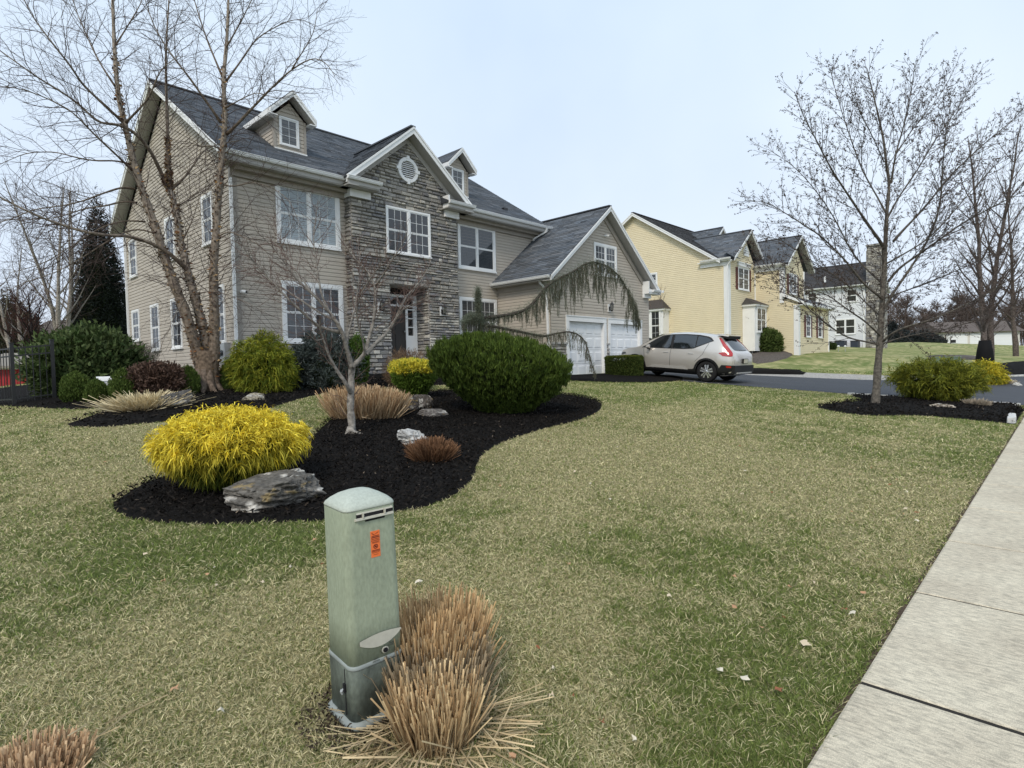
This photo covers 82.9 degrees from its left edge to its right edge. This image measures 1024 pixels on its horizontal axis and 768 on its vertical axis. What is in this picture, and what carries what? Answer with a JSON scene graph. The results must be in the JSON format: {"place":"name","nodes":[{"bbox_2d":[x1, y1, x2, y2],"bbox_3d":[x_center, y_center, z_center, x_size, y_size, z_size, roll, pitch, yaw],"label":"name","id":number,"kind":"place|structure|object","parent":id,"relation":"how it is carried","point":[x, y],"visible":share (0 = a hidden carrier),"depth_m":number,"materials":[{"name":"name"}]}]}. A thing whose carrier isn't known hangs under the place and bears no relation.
{"place":"outdoors","nodes":[
{"label":"outdoors","id":0,"kind":"place"},
{"bbox_2d":[0,342,1023,767],"bbox_3d":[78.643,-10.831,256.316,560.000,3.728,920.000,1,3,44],"label":"ground","id":1,"kind":"structure","parent":0,"point":[848,360],"depth_m":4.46,"materials":[{"name":"green plant"}]},
{"bbox_2d":[0,353,28,385],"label":"garden shed","id":2,"kind":"structure","parent":1,"relation":"on","point":[17,370],"depth_m":25.95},
{"bbox_2d":[0,233,43,351],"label":"bare tree","id":3,"kind":"object","parent":1,"relation":"on","point":[6,339],"visible":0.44,"depth_m":41.92,"materials":[{"name":"brown plant"}]},
{"bbox_2d":[0,287,47,353],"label":"bare tree","id":4,"kind":"object","parent":1,"relation":"on","point":[2,344],"visible":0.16,"depth_m":54.05,"materials":[{"name":"plant"}]},
{"bbox_2d":[0,339,56,404],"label":"metal fence","id":5,"kind":"object","parent":1,"relation":"on","point":[10,349],"visible":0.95,"depth_m":13.03,"materials":[{"name":"metal"}]},
{"bbox_2d":[0,278,65,357],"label":"tree","id":6,"kind":"object","parent":1,"relation":"on","point":[30,328],"visible":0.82,"depth_m":24.76,"materials":[{"name":"brown plant"}]},
{"bbox_2d":[1,173,100,329],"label":"bare tree","id":7,"kind":"object","parent":1,"relation":"on","point":[42,272],"visible":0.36,"depth_m":35.43,"materials":[{"name":"brown plant"}]},
{"bbox_2d":[38,320,65,332],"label":"house","id":8,"kind":"structure","parent":1,"relation":"on","point":[48,329],"depth_m":64.05,"materials":[{"name":"beige"}]},
{"bbox_2d":[7,168,103,330],"bbox_3d":[-25.915,-5.986,33.414,4.232,12.237,4.594,-1,2,1],"label":"bare tree","id":9,"kind":"object","parent":1,"relation":"on","point":[67,316],"visible":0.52,"depth_m":33.31,"materials":[{"name":"brown plant"}]},
{"bbox_2d":[0,694,180,767],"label":"cut grass clump","id":10,"kind":"object","parent":1,"relation":"on","point":[70,749],"visible":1,"depth_m":2.22,"materials":[{"name":"beige plant"}]},
{"bbox_2d":[64,184,126,338],"bbox_3d":[-26.138,-6.455,36.810,4.059,12.464,4.127,-2,2,-12],"label":"arborvitae","id":11,"kind":"object","parent":1,"relation":"on","point":[108,303],"visible":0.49,"depth_m":36.12,"materials":[{"name":"green plant"}]},
{"bbox_2d":[0,374,446,426],"bbox_3d":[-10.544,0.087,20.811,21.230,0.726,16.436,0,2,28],"label":"mulch bed","id":12,"kind":"object","parent":1,"relation":"on","point":[31,402],"visible":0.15,"depth_m":12.23,"materials":[{"name":"black wood"}]},
{"bbox_2d":[57,370,90,401],"bbox_3d":[-9.613,0.053,12.772,0.674,0.768,0.614,-2,2,-22],"label":"boxwood","id":13,"kind":"object","parent":12,"relation":"on","point":[72,385],"visible":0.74,"depth_m":12.59,"materials":[{"name":"green plant"}]},
{"bbox_2d":[14,318,152,396],"bbox_3d":[-10.597,-0.608,14.459,2.529,2.080,2.955,1,3,44],"label":"cherry laurel","id":14,"kind":"object","parent":12,"relation":"on","point":[89,350],"visible":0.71,"depth_m":13.88,"materials":[{"name":"green plant"}]},
{"bbox_2d":[81,376,109,401],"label":"boxwood","id":15,"kind":"object","parent":12,"relation":"on","point":[95,387],"visible":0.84,"depth_m":12.45,"materials":[{"name":"green plant"}]},
{"bbox_2d":[96,376,111,384],"bbox_3d":[-9.168,0.079,13.175,0.484,0.506,0.345,-3,2,-35],"label":"generator","id":16,"kind":"object","parent":12,"relation":"on","point":[105,379],"visible":0.06,"depth_m":13.02,"materials":[{"name":"grey metal"}]},
{"bbox_2d":[106,366,137,398],"bbox_3d":[-8.321,0.018,12.396,0.528,0.839,0.602,1,3,44],"label":"boxwood","id":17,"kind":"object","parent":12,"relation":"on","point":[118,383],"visible":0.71,"depth_m":12.26,"materials":[{"name":"green plant"}]},
{"bbox_2d":[72,386,213,413],"bbox_3d":[-7.226,0.448,11.478,2.012,0.733,2.253,1,3,44],"label":"pale grass clump","id":18,"kind":"object","parent":12,"relation":"on","point":[129,403],"visible":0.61,"depth_m":11.13,"materials":[{"name":"beige plant"}]},
{"bbox_2d":[124,339,165,361],"bbox_3d":[-9.978,-0.587,15.417,0.928,1.502,1.559,3,5,64],"label":"bare shrub","id":19,"kind":"object","parent":12,"relation":"on","point":[157,352],"visible":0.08,"depth_m":15.57,"materials":[{"name":"grey plant"}]},
{"bbox_2d":[122,359,191,395],"bbox_3d":[-7.921,-0.090,12.865,1.067,0.991,1.374,1,3,44],"label":"barberry","id":20,"kind":"object","parent":12,"relation":"on","point":[155,377],"visible":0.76,"depth_m":12.63,"materials":[{"name":"brown plant"}]},
{"bbox_2d":[156,389,192,408],"bbox_3d":[-6.792,0.344,11.596,0.526,0.468,0.718,1,3,44],"label":"boulder","id":21,"kind":"object","parent":12,"relation":"on","point":[178,394],"visible":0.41,"depth_m":11.50,"materials":[{"name":"grey stone"}]},
{"bbox_2d":[0,0,366,392],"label":"river birch","id":22,"kind":"object","parent":12,"relation":"on","point":[204,345],"visible":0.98,"depth_m":13.56,"materials":[{"name":"brown plant"}]},
{"bbox_2d":[178,364,201,393],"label":"boxwood","id":23,"kind":"object","parent":12,"relation":"on","point":[192,375],"visible":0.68,"depth_m":13.20,"materials":[{"name":"green plant"}]},
{"bbox_2d":[219,361,240,388],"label":"boxwood","id":24,"kind":"object","parent":12,"relation":"on","point":[223,380],"visible":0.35,"depth_m":13.95,"materials":[{"name":"green plant"}]},
{"bbox_2d":[242,393,263,399],"bbox_3d":[-5.529,0.318,12.372,0.306,0.264,0.410,1,3,44],"label":"stone","id":25,"kind":"object","parent":12,"relation":"on","point":[254,396],"visible":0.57,"depth_m":12.29,"materials":[{"name":"white stone"}]},
{"bbox_2d":[220,326,303,393],"bbox_3d":[-6.031,-0.464,14.002,1.781,1.944,1.914,1,3,44],"label":"green gold cypress","id":26,"kind":"object","parent":12,"relation":"on","point":[268,364],"visible":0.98,"depth_m":13.62,"materials":[{"name":"green plant"}]},
{"bbox_2d":[286,328,366,390],"bbox_3d":[-4.912,-0.585,15.198,2.192,1.852,2.319,1,3,44],"label":"blue spruce shrub","id":27,"kind":"object","parent":12,"relation":"on","point":[318,373],"visible":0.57,"depth_m":14.66,"materials":[{"name":"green plant"}]},
{"bbox_2d":[344,332,370,387],"bbox_3d":[-4.101,-0.599,15.394,0.697,1.588,0.732,1,3,44],"label":"boxwood","id":28,"kind":"object","parent":12,"relation":"on","point":[355,337],"visible":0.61,"depth_m":15.24,"materials":[{"name":"green plant"}]},
{"bbox_2d":[295,683,398,763],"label":"soil crumbs","id":29,"kind":"object","parent":1,"relation":"on","point":[325,723],"visible":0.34,"depth_m":2.42,"materials":[{"name":"brown soil"}]},
{"bbox_2d":[112,388,601,524],"bbox_3d":[-1.046,0.662,10.564,4.813,0.701,11.630,-1,2,13],"label":"mulch bed","id":30,"kind":"object","parent":1,"relation":"on","point":[244,518],"visible":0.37,"depth_m":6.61,"materials":[{"name":"black wood"}]},
{"bbox_2d":[139,401,313,492],"bbox_3d":[-2.984,0.683,6.180,1.573,1.019,1.700,1,3,44],"label":"golden threadleaf cypress","id":31,"kind":"object","parent":30,"relation":"on","point":[219,448],"visible":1,"depth_m":5.73,"materials":[{"name":"yellow plant"}]},
{"bbox_2d":[222,468,326,512],"bbox_3d":[-2.257,1.077,5.554,0.609,0.427,0.923,3,5,65],"label":"boulder","id":32,"kind":"object","parent":30,"relation":"on","point":[268,491],"visible":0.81,"depth_m":5.36,"materials":[{"name":"grey stone"}]},
{"bbox_2d":[204,188,448,433],"bbox_3d":[-2.979,-1.131,9.120,3.986,3.982,2.813,-2,2,-7],"label":"japanese maple","id":33,"kind":"object","parent":30,"relation":"on","point":[350,385],"visible":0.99,"depth_m":8.96,"materials":[{"name":"grey plant"}]},
{"bbox_2d":[315,383,414,419],"bbox_3d":[-2.643,0.396,10.476,1.804,0.890,1.280,-2,2,-21],"label":"cut grass clump","id":34,"kind":"object","parent":30,"relation":"on","point":[376,401],"visible":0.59,"depth_m":10.16,"materials":[{"name":"beige plant"}]},
{"bbox_2d":[387,357,437,395],"bbox_3d":[-2.325,-0.126,13.768,1.235,1.080,1.252,1,3,44],"label":"yellow euonymus","id":35,"kind":"object","parent":30,"relation":"on","point":[413,375],"visible":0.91,"depth_m":13.44,"materials":[{"name":"green plant"}]},
{"bbox_2d":[406,396,418,409],"bbox_3d":[-1.997,0.446,11.570,0.287,0.420,0.207,-2,2,-23],"label":"stone","id":36,"kind":"object","parent":30,"relation":"on","point":[415,400],"visible":0.42,"depth_m":11.50,"materials":[{"name":"grey stone"}]},
{"bbox_2d":[397,428,428,443],"bbox_3d":[-1.404,0.809,8.228,0.452,0.356,0.287,-2,2,-13],"label":"white rock","id":37,"kind":"object","parent":30,"relation":"on","point":[405,435],"visible":0.51,"depth_m":8.12,"materials":[{"name":"white stone"}]},
{"bbox_2d":[414,394,433,407],"bbox_3d":[-1.835,0.388,12.012,0.417,0.351,0.276,-2,2,-8],"label":"stone","id":38,"kind":"object","parent":30,"relation":"on","point":[425,400],"visible":0.55,"depth_m":11.93,"materials":[{"name":"grey stone"}]},
{"bbox_2d":[396,433,460,462],"bbox_3d":[-1.038,0.903,7.306,0.802,0.548,0.753,-1,2,-6],"label":"spirea","id":39,"kind":"object","parent":30,"relation":"on","point":[438,449],"visible":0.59,"depth_m":7.16,"materials":[{"name":"brown plant"}]},
{"bbox_2d":[417,409,447,416],"bbox_3d":[-1.510,0.589,10.896,0.440,0.266,0.635,4,5,69],"label":"stone","id":40,"kind":"object","parent":30,"relation":"on","point":[435,412],"visible":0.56,"depth_m":10.75,"materials":[{"name":"grey stone"}]},
{"bbox_2d":[425,329,573,413],"bbox_3d":[-0.252,-0.232,11.757,2.942,1.823,2.823,1,3,44],"label":"bush","id":41,"kind":"object","parent":30,"relation":"on","point":[498,372],"visible":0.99,"depth_m":10.98,"materials":[{"name":"green plant"}]},
{"bbox_2d":[324,487,401,732],"bbox_3d":[-0.657,1.009,2.567,0.292,1.104,0.292,-5,4,-40],"label":"utility pedestal","id":42,"kind":"object","parent":1,"relation":"on","point":[363,612],"visible":0.93,"depth_m":2.46,"materials":[{"name":"plastic"}]},
{"bbox_2d":[109,79,663,374],"bbox_3d":[-4.998,-5.536,26.470,15.745,11.065,19.260,1,3,44],"label":"stone and siding house","id":43,"kind":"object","parent":1,"relation":"on","point":[504,254],"visible":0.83,"depth_m":21.05,"materials":[{"name":"beige stone"}]},
{"bbox_2d":[128,239,137,278],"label":"window","id":44,"kind":"structure","parent":43,"relation":"in","point":[132,267],"depth_m":23.95,"materials":[{"name":"grey glass"}]},
{"bbox_2d":[131,309,140,341],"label":"window","id":45,"kind":"structure","parent":43,"relation":"in","point":[135,314],"depth_m":24.05,"materials":[{"name":"grey"}]},
{"bbox_2d":[150,303,160,351],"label":"window","id":46,"kind":"structure","parent":43,"relation":"in","point":[154,328],"depth_m":22.22,"materials":[{"name":"grey"}]},
{"bbox_2d":[164,215,175,261],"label":"window","id":47,"kind":"structure","parent":43,"relation":"in","point":[171,247],"depth_m":20.62,"materials":[{"name":"grey glass"}]},
{"bbox_2d":[170,298,183,349],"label":"window","id":48,"kind":"structure","parent":43,"relation":"in","point":[175,330],"depth_m":20.57,"materials":[{"name":"grey"}]},
{"bbox_2d":[200,191,212,246],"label":"window","id":49,"kind":"structure","parent":43,"relation":"in","point":[205,232],"depth_m":18.12,"materials":[{"name":"grey glass"}]},
{"bbox_2d":[219,284,226,342],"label":"window","id":50,"kind":"structure","parent":43,"relation":"in","point":[224,330],"depth_m":17.52,"materials":[{"name":"grey"}]},
{"bbox_2d":[275,185,341,251],"bbox_3d":[-6.455,-5.311,18.461,0.070,1.890,2.200,1,3,44],"label":"window","id":51,"kind":"structure","parent":43,"relation":"in","point":[336,210],"depth_m":18.43,"materials":[{"name":"grey glass"}]},
{"bbox_2d":[281,280,343,343],"bbox_3d":[-6.353,-2.265,18.602,0.070,1.950,2.140,1,3,44],"label":"window","id":52,"kind":"structure","parent":43,"relation":"in","point":[287,324],"depth_m":18.44,"materials":[{"name":"grey"}]},
{"bbox_2d":[390,306,405,356],"bbox_3d":[-4.322,-1.919,21.317,0.140,1.880,1.020,1,3,44],"label":"front door","id":53,"kind":"structure","parent":43,"relation":"in","point":[399,338],"depth_m":21.46,"materials":[{"name":"grey wood"}]},
{"bbox_2d":[385,205,431,258],"bbox_3d":[-3.694,-5.434,20.827,0.070,1.650,1.980,1,3,44],"label":"window","id":54,"kind":"structure","parent":43,"relation":"in","point":[419,222],"depth_m":20.82,"materials":[{"name":"grey glass"}]},
{"bbox_2d":[457,223,496,273],"bbox_3d":[-1.420,-5.564,23.741,0.070,1.870,2.140,1,3,44],"label":"window","id":55,"kind":"structure","parent":43,"relation":"in","point":[476,247],"depth_m":23.71,"materials":[{"name":"grey glass"}]},
{"bbox_2d":[459,296,496,334],"bbox_3d":[-1.353,-2.557,23.844,0.070,1.950,2.140,1,3,44],"label":"window","id":56,"kind":"structure","parent":43,"relation":"in","point":[465,303],"depth_m":23.59,"materials":[{"name":"grey"}]},
{"bbox_2d":[569,321,601,374],"bbox_3d":[3.086,-1.454,24.567,0.065,2.320,2.440,1,3,44],"label":"garage door","id":57,"kind":"structure","parent":43,"relation":"in","point":[591,332],"depth_m":24.64,"materials":[{"name":"white metal"}]},
{"bbox_2d":[593,242,616,277],"bbox_3d":[4.106,-5.403,25.366,0.070,1.410,1.760,1,3,44],"label":"window","id":58,"kind":"structure","parent":43,"relation":"in","point":[608,253],"depth_m":25.34,"materials":[{"name":"grey"}]},
{"bbox_2d":[611,324,637,360],"bbox_3d":[5.134,-1.574,26.715,0.065,2.320,2.440,1,3,44],"label":"garage door","id":59,"kind":"structure","parent":43,"relation":"in","point":[621,340],"depth_m":26.58,"materials":[{"name":"white metal"}]},
{"bbox_2d":[380,347,426,389],"bbox_3d":[-2.885,-0.414,15.933,1.436,1.342,1.206,-2,2,-31],"label":"nandina","id":60,"kind":"object","parent":1,"relation":"on","point":[397,356],"visible":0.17,"depth_m":15.83,"materials":[{"name":"plant"}]},
{"bbox_2d":[306,582,566,767],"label":"cut grass clump","id":61,"kind":"object","parent":1,"relation":"on","point":[438,693],"visible":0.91,"depth_m":2.41,"materials":[{"name":"beige plant"}]},
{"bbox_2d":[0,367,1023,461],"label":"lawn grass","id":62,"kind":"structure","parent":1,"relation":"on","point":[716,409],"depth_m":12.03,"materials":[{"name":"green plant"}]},
{"bbox_2d":[104,411,950,758],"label":"fallen leaves","id":63,"kind":"object","parent":1,"relation":"on","point":[804,641],"visible":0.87,"depth_m":3.15,"materials":[{"name":"beige plant"}]},
{"bbox_2d":[458,255,643,380],"bbox_3d":[1.864,-2.383,19.799,9.508,4.587,1.444,-3,3,-43],"label":"weeping cedar","id":64,"kind":"object","parent":1,"relation":"on","point":[479,319],"visible":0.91,"depth_m":19.72,"materials":[{"name":"green plant"}]},
{"bbox_2d":[570,373,682,381],"bbox_3d":[4.564,-0.263,23.000,3.563,0.311,6.485,1,3,44],"label":"mulch bed","id":65,"kind":"object","parent":1,"relation":"on","point":[603,377],"visible":0.77,"depth_m":22.15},
{"bbox_2d":[604,354,643,375],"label":"boxwood hedge","id":66,"kind":"object","parent":65,"relation":"on","point":[627,366],"visible":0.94,"depth_m":23.61,"materials":[{"name":"green plant"}]},
{"bbox_2d":[622,212,833,354],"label":"yellow house","id":67,"kind":"structure","parent":1,"relation":"on","point":[698,274],"depth_m":38.06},
{"bbox_2d":[649,299,670,338],"bbox_3d":[9.434,-3.585,39.208,2.460,4.250,0.960,1,3,44],"label":"bay window","id":68,"kind":"structure","parent":67,"relation":"in","point":[657,318],"depth_m":38.59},
{"bbox_2d":[738,266,749,291],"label":"window","id":69,"kind":"structure","parent":67,"relation":"in","point":[741,275],"depth_m":37.54,"materials":[{"name":"grey"}]},
{"bbox_2d":[741,298,768,350],"bbox_3d":[16.024,-3.916,38.002,0.960,3.500,2.430,1,3,44],"label":"bay window","id":70,"kind":"structure","parent":67,"relation":"in","point":[750,307],"depth_m":37.37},
{"bbox_2d":[789,273,796,295],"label":"window","id":71,"kind":"structure","parent":67,"relation":"in","point":[795,279],"depth_m":38.98,"materials":[{"name":"grey"}]},
{"bbox_2d":[806,314,811,337],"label":"window","id":72,"kind":"structure","parent":67,"relation":"in","point":[808,326],"depth_m":38.63,"materials":[{"name":"white"}]},
{"bbox_2d":[818,316,822,337],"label":"window","id":73,"kind":"structure","parent":67,"relation":"in","point":[820,332],"depth_m":40.53,"materials":[{"name":"white"}]},
{"bbox_2d":[750,351,792,363],"bbox_3d":[16.814,-1.883,38.077,2.948,1.000,11.211,0,2,34],"label":"mulch bed","id":74,"kind":"object","parent":1,"relation":"on","point":[762,357],"visible":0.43,"depth_m":35.32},
{"bbox_2d":[750,326,785,351],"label":"rhododendron","id":75,"kind":"object","parent":74,"relation":"on","point":[770,339],"visible":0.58,"depth_m":37.58,"materials":[{"name":"green plant"}]},
{"bbox_2d":[750,368,805,373],"bbox_3d":[12.355,-0.667,29.477,4.898,0.384,2.438,-1,2,2],"label":"mulch bed","id":76,"kind":"object","parent":1,"relation":"on","point":[772,371],"visible":0.51,"depth_m":28.59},
{"bbox_2d":[745,373,889,379],"bbox_3d":[14.373,-0.456,28.185,9.272,0.553,2.963,0,2,22],"label":"gravel strip","id":77,"kind":"object","parent":1,"relation":"on","point":[839,376],"visible":0.43,"depth_m":27.72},
{"bbox_2d":[829,342,837,349],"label":"clipped bush","id":78,"kind":"object","parent":1,"relation":"on","point":[833,346],"visible":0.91,"depth_m":45.99,"materials":[{"name":"green plant"}]},
{"bbox_2d":[805,243,890,347],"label":"white house","id":79,"kind":"structure","parent":1,"relation":"on","point":[848,323],"depth_m":54.62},
{"bbox_2d":[835,318,855,334],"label":"window","id":80,"kind":"structure","parent":79,"relation":"in","point":[848,325],"depth_m":54.88,"materials":[{"name":"white"}]},
{"bbox_2d":[846,288,857,301],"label":"window","id":81,"kind":"structure","parent":79,"relation":"in","point":[853,296],"depth_m":54.42,"materials":[{"name":"white"}]},
{"bbox_2d":[850,341,859,346],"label":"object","id":82,"kind":"object","parent":1,"relation":"on","point":[854,343],"visible":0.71,"depth_m":53.43,"materials":[{"name":"plastic"}]},
{"bbox_2d":[887,318,899,334],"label":"spruce","id":83,"kind":"object","parent":1,"relation":"on","point":[892,326],"visible":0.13,"depth_m":109.25,"materials":[{"name":"green plant"}]},
{"bbox_2d":[887,325,918,342],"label":"spruce","id":84,"kind":"object","parent":1,"relation":"on","point":[904,339],"visible":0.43,"depth_m":98.31,"materials":[{"name":"green plant"}]},
{"bbox_2d":[801,416,1023,767],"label":"soil edge","id":85,"kind":"object","parent":1,"relation":"on","point":[900,613],"visible":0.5,"depth_m":3.49,"materials":[{"name":"brown soil"}]},
{"bbox_2d":[818,393,1023,423],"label":"mulch bed","id":86,"kind":"object","parent":1,"relation":"on","point":[912,404],"visible":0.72,"depth_m":14.79,"materials":[{"name":"black wood"}]},
{"bbox_2d":[727,31,1023,402],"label":"maple tree","id":87,"kind":"object","parent":86,"relation":"on","point":[879,344],"visible":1,"depth_m":16.10,"materials":[{"name":"grey plant"}]},
{"bbox_2d":[881,352,1001,401],"bbox_3d":[13.149,-0.152,17.933,2.593,1.723,2.746,-2,2,-12],"label":"green gold cypress","id":88,"kind":"object","parent":86,"relation":"on","point":[952,380],"visible":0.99,"depth_m":17.36,"materials":[{"name":"green plant"}]},
{"bbox_2d":[930,403,955,407],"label":"pale stone","id":89,"kind":"object","parent":86,"relation":"on","point":[940,405],"visible":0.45,"depth_m":15.51,"materials":[{"name":"grey stone"}]},
{"bbox_2d":[962,398,992,405],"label":"dry perennial","id":90,"kind":"object","parent":86,"relation":"on","point":[978,402],"visible":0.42,"depth_m":16.52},
{"bbox_2d":[1007,416,1015,423],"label":"edging stone","id":91,"kind":"object","parent":86,"relation":"on","point":[1011,419],"visible":0.86,"depth_m":13.11,"materials":[{"name":"stone"}]},
{"bbox_2d":[905,329,947,342],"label":"spruce","id":92,"kind":"object","parent":1,"relation":"on","point":[932,339],"visible":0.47,"depth_m":95.97,"materials":[{"name":"green plant"}]},
{"bbox_2d":[927,355,975,359],"bbox_3d":[27.939,-1.682,36.395,3.000,0.370,5.700,1,3,44],"label":"mulch bed","id":93,"kind":"object","parent":1,"relation":"on","point":[968,357],"visible":0.51,"depth_m":35.12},
{"bbox_2d":[887,286,1023,345],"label":"woods","id":94,"kind":"object","parent":1,"relation":"on","point":[902,305],"visible":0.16,"depth_m":127.35,"materials":[{"name":"brown plant"}]},
{"bbox_2d":[915,321,1023,344],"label":"white garage","id":95,"kind":"structure","parent":1,"relation":"on","point":[1003,337],"depth_m":103.91,"materials":[{"name":"beige"}]},
{"bbox_2d":[948,335,966,343],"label":"garage door","id":96,"kind":"structure","parent":95,"relation":"in","point":[962,339],"depth_m":103.88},
{"bbox_2d":[971,334,980,343],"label":"garage door","id":97,"kind":"structure","parent":95,"relation":"in","point":[974,340],"depth_m":103.88,"materials":[{"name":"white metal"}]},
{"bbox_2d":[994,334,1011,344],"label":"garage door","id":98,"kind":"structure","parent":95,"relation":"in","point":[999,339],"depth_m":103.88,"materials":[{"name":"white metal"}]},
{"bbox_2d":[965,357,1011,384],"bbox_3d":[20.235,-0.400,24.797,1.905,1.594,1.876,1,3,44],"label":"golden cypress","id":99,"kind":"object","parent":1,"relation":"on","point":[996,370],"visible":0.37,"depth_m":24.28,"materials":[{"name":"yellow plant"}]},
{"bbox_2d":[970,198,1023,355],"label":"street tree","id":100,"kind":"object","parent":1,"relation":"on","point":[1015,341],"visible":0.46,"depth_m":40.15,"materials":[{"name":"brown plant"}]},
{"bbox_2d":[995,361,1023,374],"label":"mulch bed","id":101,"kind":"object","parent":1,"relation":"on","point":[1015,367],"visible":0.46,"depth_m":28.88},
{"bbox_2d":[936,130,1022,339],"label":"street tree","id":102,"kind":"object","parent":101,"relation":"on","point":[984,324],"visible":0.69,"depth_m":28.57,"materials":[{"name":"brown plant"}]},
{"bbox_2d":[975,340,994,362],"bbox_3d":[23.591,-1.452,28.903,0.800,1.450,0.780,1,3,44],"label":"watering bag","id":103,"kind":"object","parent":102,"relation":"attached to","point":[984,349],"visible":0.57,"depth_m":28.66,"materials":[{"name":"black plastic"}]},
{"bbox_2d":[952,120,1023,358],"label":"street tree","id":104,"kind":"object","parent":101,"relation":"on","point":[992,326],"visible":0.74,"depth_m":28.94,"materials":[{"name":"brown plant"}]},
{"bbox_2d":[0,0,1023,341],"label":"sky","id":105,"kind":"structure","parent":0,"point":[650,108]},
{"bbox_2d":[575,371,1023,404],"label":"driveway","id":106,"kind":"structure","parent":0,"point":[1011,393],"depth_m":22.87,"materials":[{"name":"grey asphalt"}]},
{"bbox_2d":[621,332,753,381],"bbox_3d":[7.089,-1.201,23.957,5.180,1.920,2.594,7,7,43],"label":"parked car","id":107,"kind":"object","parent":106,"relation":"on","point":[706,357],"visible":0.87,"depth_m":22.64,"materials":[{"name":"grey paint"}]},
{"bbox_2d":[807,418,1023,767],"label":"sidewalk","id":108,"kind":"structure","parent":0,"point":[961,657],"depth_m":2.94,"materials":[{"name":"concrete"}]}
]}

